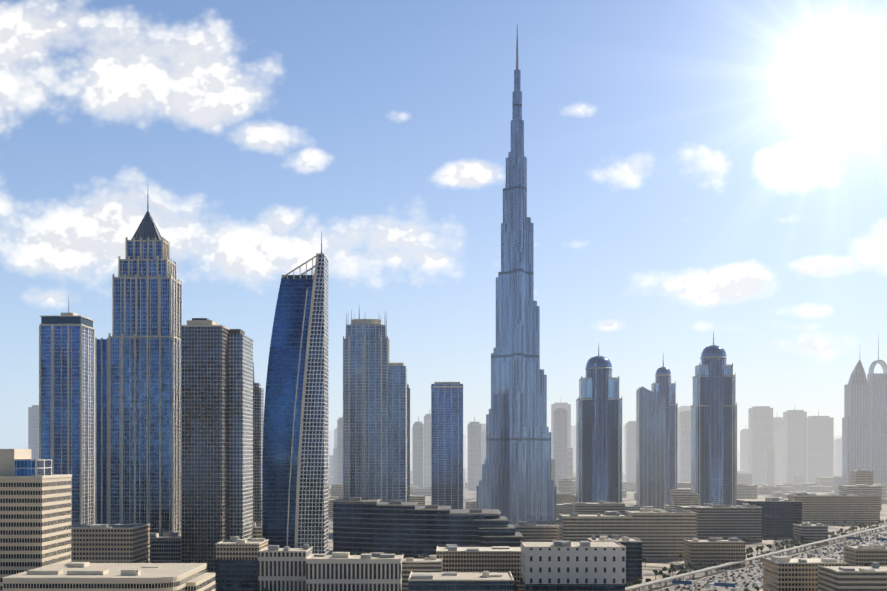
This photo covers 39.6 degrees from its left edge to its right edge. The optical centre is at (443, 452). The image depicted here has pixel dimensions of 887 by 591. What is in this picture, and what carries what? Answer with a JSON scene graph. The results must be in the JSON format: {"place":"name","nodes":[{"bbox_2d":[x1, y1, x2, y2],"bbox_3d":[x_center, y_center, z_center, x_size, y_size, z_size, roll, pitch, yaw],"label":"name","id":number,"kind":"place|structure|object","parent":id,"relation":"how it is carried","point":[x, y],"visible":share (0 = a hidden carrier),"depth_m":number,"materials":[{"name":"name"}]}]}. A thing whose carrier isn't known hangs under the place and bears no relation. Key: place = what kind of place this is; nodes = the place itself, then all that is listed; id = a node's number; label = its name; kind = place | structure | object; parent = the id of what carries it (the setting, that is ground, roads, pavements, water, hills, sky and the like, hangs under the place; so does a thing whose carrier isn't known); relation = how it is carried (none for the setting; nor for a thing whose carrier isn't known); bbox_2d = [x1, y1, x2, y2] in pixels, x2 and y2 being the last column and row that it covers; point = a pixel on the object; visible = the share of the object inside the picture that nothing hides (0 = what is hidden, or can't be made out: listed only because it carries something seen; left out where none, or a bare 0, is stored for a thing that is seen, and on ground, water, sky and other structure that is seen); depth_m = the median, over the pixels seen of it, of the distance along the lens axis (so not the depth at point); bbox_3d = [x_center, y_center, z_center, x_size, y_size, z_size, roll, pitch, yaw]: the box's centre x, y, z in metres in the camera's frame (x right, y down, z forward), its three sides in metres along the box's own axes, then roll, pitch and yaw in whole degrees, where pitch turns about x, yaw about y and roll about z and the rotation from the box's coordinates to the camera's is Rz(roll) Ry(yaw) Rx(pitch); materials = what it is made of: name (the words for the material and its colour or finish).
{"place":"outdoors","nodes":[
{"label":"outdoors","id":0,"kind":"place"},
{"bbox_2d":[0,0,886,453],"label":"sky","id":1,"kind":"structure","parent":0,"point":[696,168],"materials":[{"name":"blue"}]},
{"bbox_2d":[215,459,886,590],"bbox_3d":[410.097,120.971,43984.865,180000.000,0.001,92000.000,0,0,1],"label":"terrain","id":2,"kind":"structure","parent":0,"point":[651,565],"depth_m":1726.96,"materials":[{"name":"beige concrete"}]},
{"bbox_2d":[0,449,71,590],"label":"banded tower","id":3,"kind":"structure","parent":2,"relation":"on","point":[35,513],"depth_m":588.83,"materials":[{"name":"concrete"}]},
{"bbox_2d":[39,299,94,524],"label":"skyscraper","id":4,"kind":"structure","parent":2,"relation":"on","point":[66,393],"depth_m":1290.72,"materials":[{"name":"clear glass"}]},
{"bbox_2d":[2,562,214,590],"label":"building","id":5,"kind":"structure","parent":2,"relation":"on","point":[79,576],"depth_m":537.91,"materials":[{"name":"concrete"}]},
{"bbox_2d":[71,523,150,562],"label":"block","id":6,"kind":"structure","parent":2,"relation":"on","point":[113,543],"depth_m":1019.60,"materials":[{"name":"beige concrete"}]},
{"bbox_2d":[95,195,181,535],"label":"skyscraper","id":7,"kind":"structure","parent":2,"relation":"on","point":[138,416],"depth_m":1189.85,"materials":[{"name":"blue glass"}]},
{"bbox_2d":[150,531,180,562],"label":"block","id":8,"kind":"structure","parent":2,"relation":"on","point":[165,547],"depth_m":1149.67,"materials":[{"name":"glass"}]},
{"bbox_2d":[180,318,252,580],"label":"skyscraper","id":9,"kind":"structure","parent":2,"relation":"on","point":[216,432],"depth_m":1139.10,"materials":[{"name":"grey concrete"}]},
{"bbox_2d":[215,536,268,590],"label":"beige block","id":10,"kind":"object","parent":2,"relation":"on","point":[237,562],"visible":0.96,"depth_m":1018.97,"materials":[{"name":"glass"}]},
{"bbox_2d":[253,522,261,537],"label":"beige block","id":11,"kind":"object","parent":2,"relation":"on","point":[257,531],"visible":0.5,"depth_m":1227.36,"materials":[{"name":"beige concrete"}]},
{"bbox_2d":[258,544,312,590],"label":"building","id":12,"kind":"structure","parent":2,"relation":"on","point":[282,569],"depth_m":1006.63,"materials":[{"name":"concrete"}]},
{"bbox_2d":[262,231,327,554],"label":"skyscraper","id":13,"kind":"structure","parent":2,"relation":"on","point":[295,476],"depth_m":1138.15,"materials":[{"name":"blue glass"}]},
{"bbox_2d":[306,552,403,590],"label":"building","id":14,"kind":"structure","parent":2,"relation":"on","point":[340,571],"depth_m":983.94,"materials":[{"name":"concrete"}]},
{"bbox_2d":[343,308,406,501],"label":"skyscraper","id":15,"kind":"structure","parent":2,"relation":"on","point":[374,423],"depth_m":1487.62,"materials":[{"name":"glass"}]},
{"bbox_2d":[402,555,441,590],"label":"block","id":16,"kind":"structure","parent":2,"relation":"on","point":[432,563],"depth_m":1017.03,"materials":[{"name":"concrete"}]},
{"bbox_2d":[333,497,522,558],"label":"terraced building","id":17,"kind":"structure","parent":2,"relation":"on","point":[406,529],"depth_m":1385.89,"materials":[{"name":"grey glass"}]},
{"bbox_2d":[22,362,841,525],"bbox_3d":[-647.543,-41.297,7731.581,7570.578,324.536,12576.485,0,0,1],"label":"distant buildings","id":18,"kind":"structure","parent":2,"relation":"on","point":[809,448],"depth_m":4473.42,"materials":[{"name":"concrete"}]},
{"bbox_2d":[431,382,462,508],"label":"skyscraper","id":19,"kind":"structure","parent":2,"relation":"on","point":[446,443],"depth_m":1986.81,"materials":[{"name":"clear glass"}]},
{"bbox_2d":[408,571,513,590],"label":"building","id":20,"kind":"structure","parent":2,"relation":"on","point":[456,581],"depth_m":827.91,"materials":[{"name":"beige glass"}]},
{"bbox_2d":[436,544,520,590],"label":"block","id":21,"kind":"structure","parent":2,"relation":"on","point":[492,559],"depth_m":1077.83,"materials":[{"name":"beige concrete"}]},
{"bbox_2d":[476,24,555,524],"bbox_3d":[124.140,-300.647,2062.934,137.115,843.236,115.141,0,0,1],"label":"skyscraper","id":22,"kind":"structure","parent":2,"relation":"on","point":[516,485],"depth_m":2074.85,"materials":[{"name":"glass"}]},
{"bbox_2d":[514,521,558,541],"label":"block","id":23,"kind":"structure","parent":2,"relation":"on","point":[531,532],"depth_m":1476.28,"materials":[{"name":"beige concrete"}]},
{"bbox_2d":[215,519,886,590],"bbox_3d":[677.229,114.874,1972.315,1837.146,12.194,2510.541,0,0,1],"label":"trees","id":24,"kind":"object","parent":2,"relation":"on","point":[672,568],"depth_m":1408.95,"materials":[{"name":"green plant"}]},
{"bbox_2d":[520,541,625,590],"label":"building","id":25,"kind":"structure","parent":2,"relation":"on","point":[572,566],"depth_m":1004.45,"materials":[{"name":"concrete"}]},
{"bbox_2d":[559,511,631,541],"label":"building","id":26,"kind":"structure","parent":2,"relation":"on","point":[575,527],"depth_m":1395.53,"materials":[{"name":"concrete"}]},
{"bbox_2d":[572,501,624,514],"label":"building","id":27,"kind":"structure","parent":2,"relation":"on","point":[600,507],"depth_m":1818.10,"materials":[{"name":"concrete"}]},
{"bbox_2d":[576,347,621,502],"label":"skyscraper","id":28,"kind":"structure","parent":2,"relation":"on","point":[598,439],"depth_m":2191.28,"materials":[{"name":"blue glass"}]},
{"bbox_2d":[328,447,886,517],"bbox_3d":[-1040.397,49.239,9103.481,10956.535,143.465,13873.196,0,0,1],"label":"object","id":29,"kind":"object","parent":2,"relation":"on","point":[861,482],"visible":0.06,"depth_m":3090.88,"materials":[{"name":"concrete"}]},
{"bbox_2d":[586,535,641,585],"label":"dark block","id":30,"kind":"structure","parent":2,"relation":"on","point":[633,559],"depth_m":1109.95,"materials":[{"name":"blue glass"}]},
{"bbox_2d":[636,386,664,509],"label":"skyscraper","id":31,"kind":"structure","parent":2,"relation":"on","point":[650,448],"depth_m":2383.02,"materials":[{"name":"glass"}]},
{"bbox_2d":[625,508,696,558],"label":"building","id":32,"kind":"structure","parent":2,"relation":"on","point":[664,533],"depth_m":1394.72,"materials":[{"name":"concrete"}]},
{"bbox_2d":[651,356,677,504],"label":"skyscraper","id":33,"kind":"structure","parent":2,"relation":"on","point":[663,386],"depth_m":2587.30,"materials":[{"name":"blue glass"}]},
{"bbox_2d":[676,504,730,510],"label":"building","id":34,"kind":"structure","parent":2,"relation":"on","point":[682,508],"depth_m":1714.62,"materials":[{"name":"beige concrete"}]},
{"bbox_2d":[691,330,736,505],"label":"skyscraper","id":35,"kind":"structure","parent":2,"relation":"on","point":[714,443],"depth_m":2289.05,"materials":[{"name":"blue glass"}]},
{"bbox_2d":[684,538,745,566],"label":"building","id":36,"kind":"structure","parent":2,"relation":"on","point":[709,552],"depth_m":1293.68,"materials":[{"name":"concrete"}]},
{"bbox_2d":[690,504,761,542],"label":"building","id":37,"kind":"structure","parent":2,"relation":"on","point":[735,521],"depth_m":1649.87,"materials":[{"name":"beige concrete"}]},
{"bbox_2d":[736,497,801,537],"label":"dark block","id":38,"kind":"structure","parent":2,"relation":"on","point":[780,518],"depth_m":1745.13,"materials":[{"name":"grey glass"}]},
{"bbox_2d":[762,555,846,590],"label":"block","id":39,"kind":"structure","parent":2,"relation":"on","point":[785,573],"depth_m":959.46,"materials":[{"name":"beige concrete"}]},
{"bbox_2d":[793,522,827,543],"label":"block","id":40,"kind":"structure","parent":2,"relation":"on","point":[809,531],"depth_m":1619.15,"materials":[{"name":"beige concrete"}]},
{"bbox_2d":[788,493,879,523],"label":"low-rise building","id":41,"kind":"structure","parent":2,"relation":"on","point":[841,508],"depth_m":2063.85,"materials":[{"name":"concrete"}]},
{"bbox_2d":[817,562,886,590],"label":"block","id":42,"kind":"structure","parent":2,"relation":"on","point":[873,577],"depth_m":887.18,"materials":[{"name":"concrete"}]},
{"bbox_2d":[834,334,886,492],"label":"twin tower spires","id":43,"kind":"object","parent":2,"relation":"on","point":[864,432],"visible":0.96,"depth_m":3575.49,"materials":[{"name":"grey glass"}]},
{"bbox_2d":[843,544,886,565],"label":"block","id":44,"kind":"structure","parent":2,"relation":"on","point":[863,555],"depth_m":1221.60,"materials":[{"name":"concrete"}]},
{"bbox_2d":[625,505,886,590],"bbox_3d":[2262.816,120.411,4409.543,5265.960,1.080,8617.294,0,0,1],"label":"highway road","id":45,"kind":"structure","parent":0,"point":[699,577],"depth_m":1228.14,"materials":[{"name":"grey asphalt"}]},
{"bbox_2d":[606,522,886,590],"bbox_3d":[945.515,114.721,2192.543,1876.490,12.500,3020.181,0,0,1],"label":"street lamps and gantries","id":46,"kind":"object","parent":45,"relation":"on","point":[676,581],"visible":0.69,"depth_m":1168.84,"materials":[{"name":"grey metal"}]},
{"bbox_2d":[625,525,886,590],"bbox_3d":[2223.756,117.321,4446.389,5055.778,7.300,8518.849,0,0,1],"label":"metro viaduct","id":47,"kind":"object","parent":45,"relation":"on","point":[679,576],"visible":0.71,"depth_m":1281.26,"materials":[{"name":"grey concrete"}]},
{"bbox_2d":[637,529,886,590],"bbox_3d":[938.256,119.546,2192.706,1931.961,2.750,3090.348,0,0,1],"label":"cars","id":48,"kind":"object","parent":45,"relation":"on","point":[759,583],"visible":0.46,"depth_m":1224.61,"materials":[{"name":"white"}]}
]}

